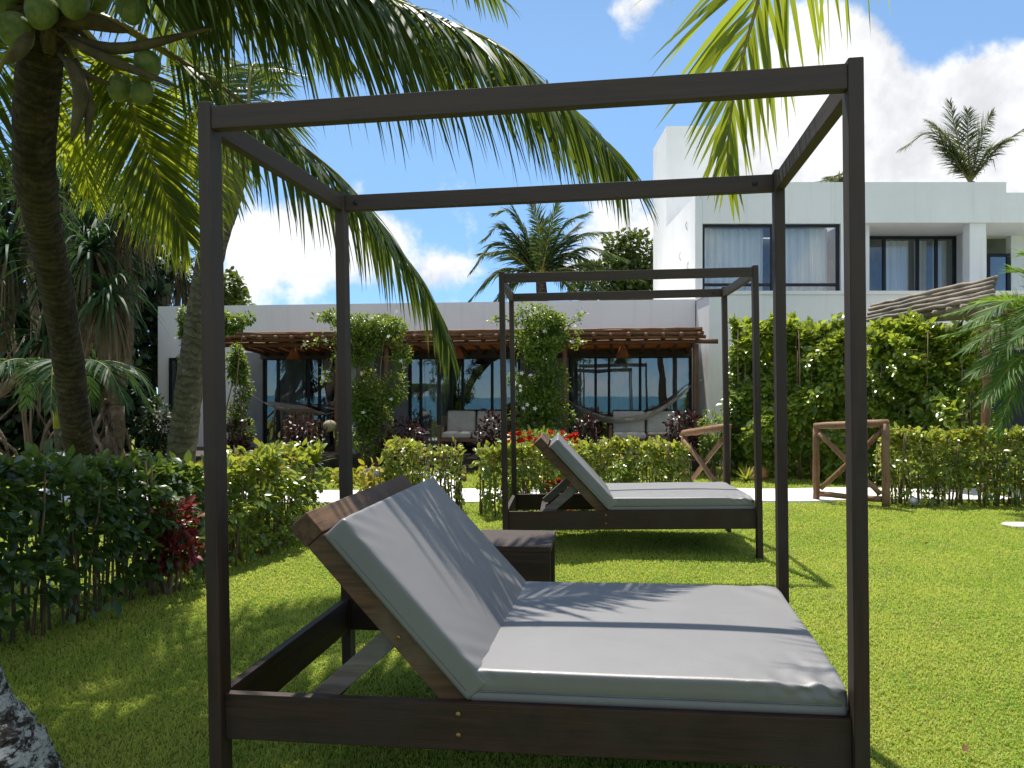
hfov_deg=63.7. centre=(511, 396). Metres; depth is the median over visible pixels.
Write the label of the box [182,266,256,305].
broadleaf tree
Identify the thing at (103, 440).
screw pine
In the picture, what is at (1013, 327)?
areca palm
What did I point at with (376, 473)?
rock
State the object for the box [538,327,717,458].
pergola
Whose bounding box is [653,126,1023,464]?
villa
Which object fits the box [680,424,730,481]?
log railing
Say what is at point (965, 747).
fallen leaf
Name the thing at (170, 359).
window
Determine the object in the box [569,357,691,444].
sliding door
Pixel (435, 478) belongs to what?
footpath
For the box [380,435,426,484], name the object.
shrub
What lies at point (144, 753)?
lawn
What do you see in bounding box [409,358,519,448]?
sliding door
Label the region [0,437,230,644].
hedge
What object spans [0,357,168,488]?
areca palm
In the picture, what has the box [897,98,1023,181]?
coconut palm
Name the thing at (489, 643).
canopy bed
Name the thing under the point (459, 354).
pendant lamp
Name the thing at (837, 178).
coconut palm
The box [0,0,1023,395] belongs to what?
sky
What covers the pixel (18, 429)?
thicket
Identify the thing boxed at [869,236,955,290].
sliding door
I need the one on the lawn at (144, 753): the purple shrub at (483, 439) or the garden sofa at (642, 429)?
the purple shrub at (483, 439)
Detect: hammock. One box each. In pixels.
[253,395,333,415]
[568,378,703,422]
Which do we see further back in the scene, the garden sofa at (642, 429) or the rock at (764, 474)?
the garden sofa at (642, 429)
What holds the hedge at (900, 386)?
on the lawn at (144, 753)
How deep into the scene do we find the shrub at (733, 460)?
13.31 m
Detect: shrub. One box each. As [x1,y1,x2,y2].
[138,393,171,466]
[226,416,252,464]
[282,412,328,473]
[369,415,429,475]
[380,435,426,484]
[423,436,465,508]
[473,409,508,475]
[574,412,600,462]
[661,409,708,475]
[694,407,733,478]
[718,404,748,477]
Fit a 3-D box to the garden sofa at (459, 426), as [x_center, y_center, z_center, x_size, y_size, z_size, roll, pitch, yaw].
[-0.758,0.709,16.521,1.358,0.822,0.774,0,0,7]
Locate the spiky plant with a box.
[306,434,336,509]
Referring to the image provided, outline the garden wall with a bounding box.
[878,325,1023,472]
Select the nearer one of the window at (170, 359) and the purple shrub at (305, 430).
the purple shrub at (305, 430)
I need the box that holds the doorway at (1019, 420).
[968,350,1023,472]
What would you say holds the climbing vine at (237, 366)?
on the lawn at (144, 753)
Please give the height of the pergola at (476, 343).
2.641 m
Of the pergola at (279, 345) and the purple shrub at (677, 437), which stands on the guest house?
the pergola at (279, 345)
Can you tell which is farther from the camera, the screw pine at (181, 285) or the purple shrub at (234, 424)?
the screw pine at (181, 285)
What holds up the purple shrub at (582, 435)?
on the lawn at (144, 753)
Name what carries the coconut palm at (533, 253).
on the lawn at (144, 753)
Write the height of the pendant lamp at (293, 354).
0.320 m
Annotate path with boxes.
[38,487,1022,503]
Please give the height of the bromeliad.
0.368 m
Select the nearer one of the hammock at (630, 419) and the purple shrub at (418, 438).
the purple shrub at (418, 438)
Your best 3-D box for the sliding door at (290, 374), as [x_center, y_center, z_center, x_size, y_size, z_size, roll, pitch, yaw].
[-4.427,0.082,18.271,2.049,2.076,0.449,0,0,7]
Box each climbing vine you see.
[174,304,256,452]
[301,307,413,467]
[487,301,587,448]
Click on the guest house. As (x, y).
(605, 386)
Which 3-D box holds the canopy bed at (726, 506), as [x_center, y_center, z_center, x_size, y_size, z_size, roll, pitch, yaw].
[1.021,0.164,7.540,2.148,2.450,1.379,-1,0,4]
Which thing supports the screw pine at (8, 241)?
on the lawn at (144, 753)
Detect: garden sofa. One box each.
[437,411,509,447]
[609,411,682,442]
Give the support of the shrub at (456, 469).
on the lawn at (144, 753)
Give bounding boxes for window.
[169,358,178,414]
[702,224,839,290]
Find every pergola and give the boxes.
[225,331,393,455]
[368,328,527,436]
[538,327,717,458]
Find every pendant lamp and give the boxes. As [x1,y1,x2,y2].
[286,347,300,359]
[454,347,465,358]
[615,344,629,357]
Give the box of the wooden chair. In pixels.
[282,409,315,443]
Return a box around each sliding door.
[264,359,334,446]
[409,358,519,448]
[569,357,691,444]
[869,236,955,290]
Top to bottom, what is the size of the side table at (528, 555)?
0.470 m
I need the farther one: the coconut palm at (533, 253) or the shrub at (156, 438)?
the coconut palm at (533, 253)
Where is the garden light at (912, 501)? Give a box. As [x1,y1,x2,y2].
[908,497,917,507]
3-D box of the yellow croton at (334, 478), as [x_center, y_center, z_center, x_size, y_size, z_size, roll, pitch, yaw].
[-2.433,1.176,11.998,0.418,0.440,0.406,0,0,31]
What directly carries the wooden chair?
on the guest house
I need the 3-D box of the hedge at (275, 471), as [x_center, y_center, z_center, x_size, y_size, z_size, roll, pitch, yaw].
[-2.241,0.879,7.467,0.980,1.064,2.216,0,0,0]
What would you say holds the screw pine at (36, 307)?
on the lawn at (144, 753)
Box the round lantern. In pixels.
[323,348,336,431]
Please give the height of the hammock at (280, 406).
0.444 m
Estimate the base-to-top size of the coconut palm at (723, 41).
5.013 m
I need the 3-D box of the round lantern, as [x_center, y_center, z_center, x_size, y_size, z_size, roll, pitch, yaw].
[-3.137,-0.115,14.200,0.225,1.450,0.225,0,0,-25]
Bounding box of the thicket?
[0,147,180,458]
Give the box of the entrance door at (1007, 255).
[987,253,1009,290]
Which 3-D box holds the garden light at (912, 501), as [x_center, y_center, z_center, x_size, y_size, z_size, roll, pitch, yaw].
[4.735,1.279,9.741,0.104,0.185,0.072,0,0,0]
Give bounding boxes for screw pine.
[0,126,165,456]
[0,154,105,481]
[1,166,168,483]
[34,317,147,460]
[75,189,166,461]
[110,213,196,448]
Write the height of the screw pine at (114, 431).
5.060 m
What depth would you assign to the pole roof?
11.99 m
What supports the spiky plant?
on the lawn at (144, 753)
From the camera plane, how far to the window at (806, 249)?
17.41 m
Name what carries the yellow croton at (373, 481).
on the lawn at (144, 753)
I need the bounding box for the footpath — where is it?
[411,471,453,488]
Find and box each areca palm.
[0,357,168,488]
[933,248,1023,445]
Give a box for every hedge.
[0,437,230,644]
[181,432,338,569]
[468,433,693,515]
[717,311,872,484]
[866,307,1001,488]
[873,420,1023,506]
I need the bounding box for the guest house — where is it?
[99,299,708,472]
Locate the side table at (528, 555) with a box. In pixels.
[481,530,555,581]
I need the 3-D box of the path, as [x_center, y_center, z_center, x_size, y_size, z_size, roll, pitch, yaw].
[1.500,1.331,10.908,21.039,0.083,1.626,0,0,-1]
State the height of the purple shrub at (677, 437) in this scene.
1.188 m
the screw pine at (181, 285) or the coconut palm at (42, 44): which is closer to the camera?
the coconut palm at (42, 44)
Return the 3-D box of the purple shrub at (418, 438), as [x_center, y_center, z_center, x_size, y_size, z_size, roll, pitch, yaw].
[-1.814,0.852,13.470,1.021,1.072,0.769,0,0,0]
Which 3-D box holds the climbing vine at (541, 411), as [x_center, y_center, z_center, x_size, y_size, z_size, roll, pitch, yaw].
[0.430,-0.110,14.112,1.743,3.072,1.010,0,0,0]
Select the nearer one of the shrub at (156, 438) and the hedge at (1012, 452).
the hedge at (1012, 452)
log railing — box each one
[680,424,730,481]
[812,419,889,506]
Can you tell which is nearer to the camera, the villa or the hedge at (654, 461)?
the hedge at (654, 461)
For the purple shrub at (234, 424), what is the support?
on the lawn at (144, 753)
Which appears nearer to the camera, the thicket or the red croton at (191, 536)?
the red croton at (191, 536)
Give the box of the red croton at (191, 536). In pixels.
[129,494,204,596]
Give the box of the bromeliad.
[733,462,762,482]
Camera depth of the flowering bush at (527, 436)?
11.65 m
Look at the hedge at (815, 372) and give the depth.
13.05 m
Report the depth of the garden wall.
14.18 m
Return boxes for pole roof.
[866,275,1023,492]
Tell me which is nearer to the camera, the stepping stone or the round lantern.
the stepping stone
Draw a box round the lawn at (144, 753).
[0,439,1023,767]
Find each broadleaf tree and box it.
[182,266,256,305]
[565,227,652,300]
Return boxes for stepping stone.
[999,522,1023,527]
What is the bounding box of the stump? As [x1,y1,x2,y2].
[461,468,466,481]
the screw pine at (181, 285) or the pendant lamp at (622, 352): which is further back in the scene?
the screw pine at (181, 285)
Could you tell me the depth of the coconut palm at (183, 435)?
9.68 m
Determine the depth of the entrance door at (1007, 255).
18.49 m
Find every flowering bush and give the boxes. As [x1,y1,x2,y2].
[495,425,578,487]
[544,475,571,510]
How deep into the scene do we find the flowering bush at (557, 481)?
9.09 m
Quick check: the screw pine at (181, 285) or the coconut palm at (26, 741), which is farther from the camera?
the screw pine at (181, 285)
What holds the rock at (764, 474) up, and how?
on the lawn at (144, 753)
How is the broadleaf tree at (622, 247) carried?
on the ground
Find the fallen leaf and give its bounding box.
[962,745,968,750]
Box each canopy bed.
[197,57,870,767]
[499,265,762,559]
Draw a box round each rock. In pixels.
[362,466,380,476]
[740,466,767,480]
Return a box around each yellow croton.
[330,468,359,486]
[353,457,388,491]
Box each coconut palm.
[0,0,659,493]
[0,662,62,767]
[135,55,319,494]
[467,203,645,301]
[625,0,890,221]
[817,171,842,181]
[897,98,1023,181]
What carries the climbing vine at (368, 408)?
on the lawn at (144, 753)
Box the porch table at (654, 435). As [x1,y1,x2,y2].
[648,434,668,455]
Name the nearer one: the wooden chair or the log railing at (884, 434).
the log railing at (884, 434)
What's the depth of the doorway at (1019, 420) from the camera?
14.18 m
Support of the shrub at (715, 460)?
on the lawn at (144, 753)

